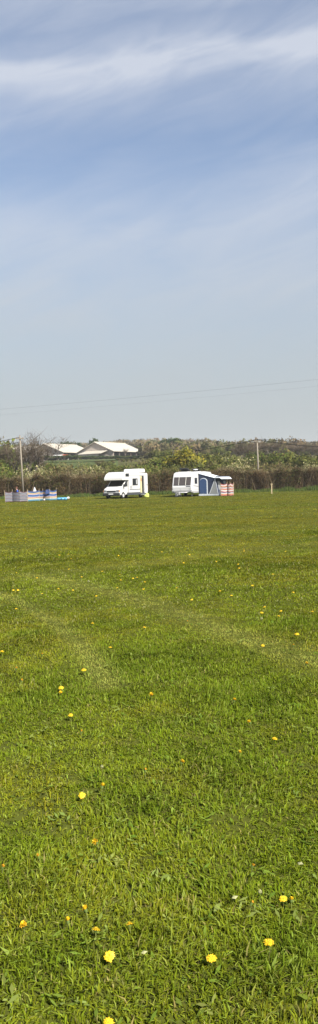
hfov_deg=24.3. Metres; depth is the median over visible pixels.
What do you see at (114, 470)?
bush
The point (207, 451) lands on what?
bush
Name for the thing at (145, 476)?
door
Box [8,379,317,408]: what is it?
overhead cable
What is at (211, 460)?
bush
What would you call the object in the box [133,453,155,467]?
bush
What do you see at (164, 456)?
bush
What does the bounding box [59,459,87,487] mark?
bush
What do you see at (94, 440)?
evergreen tree
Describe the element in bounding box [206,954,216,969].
dandelion
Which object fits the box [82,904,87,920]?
dandelion
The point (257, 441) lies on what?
utility pole
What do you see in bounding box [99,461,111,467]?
bush
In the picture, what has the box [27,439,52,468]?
bare tree
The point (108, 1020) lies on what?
dandelion
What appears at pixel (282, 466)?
bush
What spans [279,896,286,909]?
dandelion
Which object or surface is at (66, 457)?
bush
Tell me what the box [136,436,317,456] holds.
hillside wood
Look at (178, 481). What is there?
front window
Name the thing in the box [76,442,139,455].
barn
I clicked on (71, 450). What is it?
barn
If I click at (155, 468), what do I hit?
bush
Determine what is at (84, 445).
wood
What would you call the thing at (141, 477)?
doorway
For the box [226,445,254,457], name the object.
bare tree
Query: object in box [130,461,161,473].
bush
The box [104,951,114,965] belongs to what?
dandelion
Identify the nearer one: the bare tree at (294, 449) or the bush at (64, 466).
the bush at (64, 466)
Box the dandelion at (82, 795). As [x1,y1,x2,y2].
[78,792,85,799]
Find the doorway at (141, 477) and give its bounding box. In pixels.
[140,476,143,492]
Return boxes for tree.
[0,434,34,472]
[0,436,18,468]
[3,428,69,486]
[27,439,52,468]
[88,438,98,444]
[157,437,184,447]
[161,445,209,467]
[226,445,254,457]
[234,436,264,457]
[258,439,295,454]
[278,441,313,454]
[298,442,317,456]
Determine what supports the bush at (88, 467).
on the ground at (21, 814)
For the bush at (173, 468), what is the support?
on the ground at (21, 814)
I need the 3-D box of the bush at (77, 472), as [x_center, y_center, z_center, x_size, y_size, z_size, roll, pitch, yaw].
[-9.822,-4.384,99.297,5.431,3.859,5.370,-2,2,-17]
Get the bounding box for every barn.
[33,443,82,455]
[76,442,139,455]
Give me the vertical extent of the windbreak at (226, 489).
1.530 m
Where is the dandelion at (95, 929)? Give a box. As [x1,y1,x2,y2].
[92,927,98,936]
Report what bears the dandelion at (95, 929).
on the ground at (21, 814)
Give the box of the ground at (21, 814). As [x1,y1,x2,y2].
[0,454,317,1023]
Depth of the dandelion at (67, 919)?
2.56 m
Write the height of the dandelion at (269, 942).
0.059 m
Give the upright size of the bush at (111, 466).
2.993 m
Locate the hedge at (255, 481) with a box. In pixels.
[0,464,317,496]
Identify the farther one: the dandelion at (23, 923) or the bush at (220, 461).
the bush at (220, 461)
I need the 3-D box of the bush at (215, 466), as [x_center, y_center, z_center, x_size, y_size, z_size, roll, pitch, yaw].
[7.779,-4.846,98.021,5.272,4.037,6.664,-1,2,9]
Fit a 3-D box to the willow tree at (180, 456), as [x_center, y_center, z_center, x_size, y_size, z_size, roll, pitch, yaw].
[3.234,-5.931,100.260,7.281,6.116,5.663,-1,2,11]
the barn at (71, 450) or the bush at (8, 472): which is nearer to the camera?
the bush at (8, 472)
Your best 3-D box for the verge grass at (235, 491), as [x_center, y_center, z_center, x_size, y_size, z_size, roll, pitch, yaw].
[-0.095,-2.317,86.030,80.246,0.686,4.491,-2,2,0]
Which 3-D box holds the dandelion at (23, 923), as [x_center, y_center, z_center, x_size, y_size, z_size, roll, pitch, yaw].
[-0.466,1.438,2.539,0.026,0.068,0.025,-2,2,0]
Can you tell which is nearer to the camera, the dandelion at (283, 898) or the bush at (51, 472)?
the dandelion at (283, 898)
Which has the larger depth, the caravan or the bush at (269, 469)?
the bush at (269, 469)
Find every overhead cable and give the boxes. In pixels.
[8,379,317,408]
[50,440,253,462]
[261,440,317,446]
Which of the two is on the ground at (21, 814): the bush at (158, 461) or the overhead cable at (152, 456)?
the bush at (158, 461)
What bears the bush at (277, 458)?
on the ground at (21, 814)
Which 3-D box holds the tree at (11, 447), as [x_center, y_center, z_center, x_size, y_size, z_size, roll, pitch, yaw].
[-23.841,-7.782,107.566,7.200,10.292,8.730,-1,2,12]
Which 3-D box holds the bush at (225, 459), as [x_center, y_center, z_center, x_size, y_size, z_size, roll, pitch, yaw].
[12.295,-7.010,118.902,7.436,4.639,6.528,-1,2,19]
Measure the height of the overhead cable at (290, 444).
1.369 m
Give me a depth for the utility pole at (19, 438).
86.05 m
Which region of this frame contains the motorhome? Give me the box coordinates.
[103,469,147,498]
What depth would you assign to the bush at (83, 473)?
96.12 m
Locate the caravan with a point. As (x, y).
(185, 481)
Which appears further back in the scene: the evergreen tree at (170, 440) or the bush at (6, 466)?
the evergreen tree at (170, 440)
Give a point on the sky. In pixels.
(159, 158)
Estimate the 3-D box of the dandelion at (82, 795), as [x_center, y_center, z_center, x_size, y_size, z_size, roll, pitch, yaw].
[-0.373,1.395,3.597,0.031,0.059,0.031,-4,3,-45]
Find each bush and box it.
[0,461,13,476]
[0,464,23,491]
[7,461,53,470]
[14,465,51,488]
[24,463,58,487]
[36,460,66,489]
[53,463,80,490]
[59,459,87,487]
[61,455,71,459]
[66,466,105,490]
[74,463,100,471]
[74,464,109,493]
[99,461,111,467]
[106,464,120,469]
[109,462,137,471]
[117,460,148,473]
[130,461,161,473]
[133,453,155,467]
[140,460,162,489]
[145,447,170,457]
[145,455,166,467]
[155,446,173,456]
[156,452,172,458]
[164,465,186,474]
[169,456,207,470]
[198,448,237,461]
[199,448,211,454]
[199,453,221,467]
[202,460,235,475]
[203,457,217,468]
[210,446,226,455]
[216,452,245,467]
[219,454,253,468]
[222,457,255,487]
[242,459,276,478]
[243,451,261,464]
[254,450,284,464]
[261,449,296,469]
[264,462,281,488]
[266,461,293,484]
[283,450,317,482]
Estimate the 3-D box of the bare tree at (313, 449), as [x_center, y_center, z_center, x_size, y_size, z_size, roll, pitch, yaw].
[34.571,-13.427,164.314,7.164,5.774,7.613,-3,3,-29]
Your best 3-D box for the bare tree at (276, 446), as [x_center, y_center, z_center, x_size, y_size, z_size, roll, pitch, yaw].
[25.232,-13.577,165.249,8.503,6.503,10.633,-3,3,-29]
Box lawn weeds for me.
[0,581,317,1023]
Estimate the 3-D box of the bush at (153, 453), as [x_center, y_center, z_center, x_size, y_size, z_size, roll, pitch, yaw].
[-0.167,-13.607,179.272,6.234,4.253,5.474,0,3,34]
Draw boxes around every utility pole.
[16,435,23,491]
[254,438,260,469]
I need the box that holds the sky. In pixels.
[0,0,317,445]
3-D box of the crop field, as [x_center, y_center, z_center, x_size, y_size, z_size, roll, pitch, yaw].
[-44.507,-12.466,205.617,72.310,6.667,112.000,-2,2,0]
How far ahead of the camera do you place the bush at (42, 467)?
101.49 m
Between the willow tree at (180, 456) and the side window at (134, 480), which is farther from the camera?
the willow tree at (180, 456)
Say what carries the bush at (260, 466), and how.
on the ground at (21, 814)
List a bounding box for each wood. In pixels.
[0,442,88,447]
[103,437,317,448]
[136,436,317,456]
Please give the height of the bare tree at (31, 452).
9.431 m
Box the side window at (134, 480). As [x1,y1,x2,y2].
[132,478,137,484]
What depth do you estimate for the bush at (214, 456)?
123.35 m
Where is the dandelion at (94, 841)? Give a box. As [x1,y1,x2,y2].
[92,839,98,848]
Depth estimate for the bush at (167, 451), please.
175.12 m
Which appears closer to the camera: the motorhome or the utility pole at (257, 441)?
the motorhome
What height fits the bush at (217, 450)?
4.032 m
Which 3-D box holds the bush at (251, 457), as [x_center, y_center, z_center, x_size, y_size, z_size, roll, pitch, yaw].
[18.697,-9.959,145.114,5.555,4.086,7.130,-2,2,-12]
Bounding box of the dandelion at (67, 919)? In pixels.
[65,917,69,931]
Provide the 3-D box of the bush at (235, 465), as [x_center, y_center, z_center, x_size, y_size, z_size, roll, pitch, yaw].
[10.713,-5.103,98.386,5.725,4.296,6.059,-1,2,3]
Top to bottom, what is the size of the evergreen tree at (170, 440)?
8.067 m
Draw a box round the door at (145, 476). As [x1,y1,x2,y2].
[144,475,147,492]
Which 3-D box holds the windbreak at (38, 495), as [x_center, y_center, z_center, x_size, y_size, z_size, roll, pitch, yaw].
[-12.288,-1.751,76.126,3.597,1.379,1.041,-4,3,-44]
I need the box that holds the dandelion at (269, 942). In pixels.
[263,939,273,950]
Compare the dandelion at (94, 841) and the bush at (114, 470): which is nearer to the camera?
the dandelion at (94, 841)
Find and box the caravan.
[172,468,210,496]
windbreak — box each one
[4,490,27,501]
[27,489,56,500]
[220,482,233,495]
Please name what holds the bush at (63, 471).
on the ground at (21, 814)
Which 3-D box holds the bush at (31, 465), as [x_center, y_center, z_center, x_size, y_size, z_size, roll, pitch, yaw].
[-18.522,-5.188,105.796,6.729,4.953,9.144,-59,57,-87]
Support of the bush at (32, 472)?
on the ground at (21, 814)
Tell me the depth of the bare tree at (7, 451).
98.33 m
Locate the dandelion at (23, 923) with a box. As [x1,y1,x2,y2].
[19,920,26,933]
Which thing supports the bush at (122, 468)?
on the ground at (21, 814)
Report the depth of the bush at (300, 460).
106.08 m
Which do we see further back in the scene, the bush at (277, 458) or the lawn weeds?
the bush at (277, 458)
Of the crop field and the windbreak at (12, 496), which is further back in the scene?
the crop field
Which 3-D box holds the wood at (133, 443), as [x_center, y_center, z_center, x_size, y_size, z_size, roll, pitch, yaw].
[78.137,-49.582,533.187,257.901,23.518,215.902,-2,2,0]
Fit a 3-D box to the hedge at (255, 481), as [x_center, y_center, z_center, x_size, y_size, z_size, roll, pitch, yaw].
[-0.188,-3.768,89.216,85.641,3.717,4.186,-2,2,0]
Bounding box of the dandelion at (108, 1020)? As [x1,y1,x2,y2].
[103,1017,114,1023]
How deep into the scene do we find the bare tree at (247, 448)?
149.26 m
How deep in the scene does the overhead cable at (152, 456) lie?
109.14 m
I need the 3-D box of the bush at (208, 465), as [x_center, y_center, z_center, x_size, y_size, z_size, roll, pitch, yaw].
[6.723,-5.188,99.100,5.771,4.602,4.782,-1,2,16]
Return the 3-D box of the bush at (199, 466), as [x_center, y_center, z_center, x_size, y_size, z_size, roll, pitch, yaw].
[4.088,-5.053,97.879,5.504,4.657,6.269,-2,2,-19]
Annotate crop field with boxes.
[17,459,117,468]
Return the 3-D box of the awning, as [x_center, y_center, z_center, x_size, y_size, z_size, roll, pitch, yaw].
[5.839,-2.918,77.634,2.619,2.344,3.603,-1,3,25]
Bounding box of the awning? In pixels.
[198,473,231,495]
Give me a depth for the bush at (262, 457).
121.68 m
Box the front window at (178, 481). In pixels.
[173,477,190,485]
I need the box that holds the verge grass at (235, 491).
[0,485,317,498]

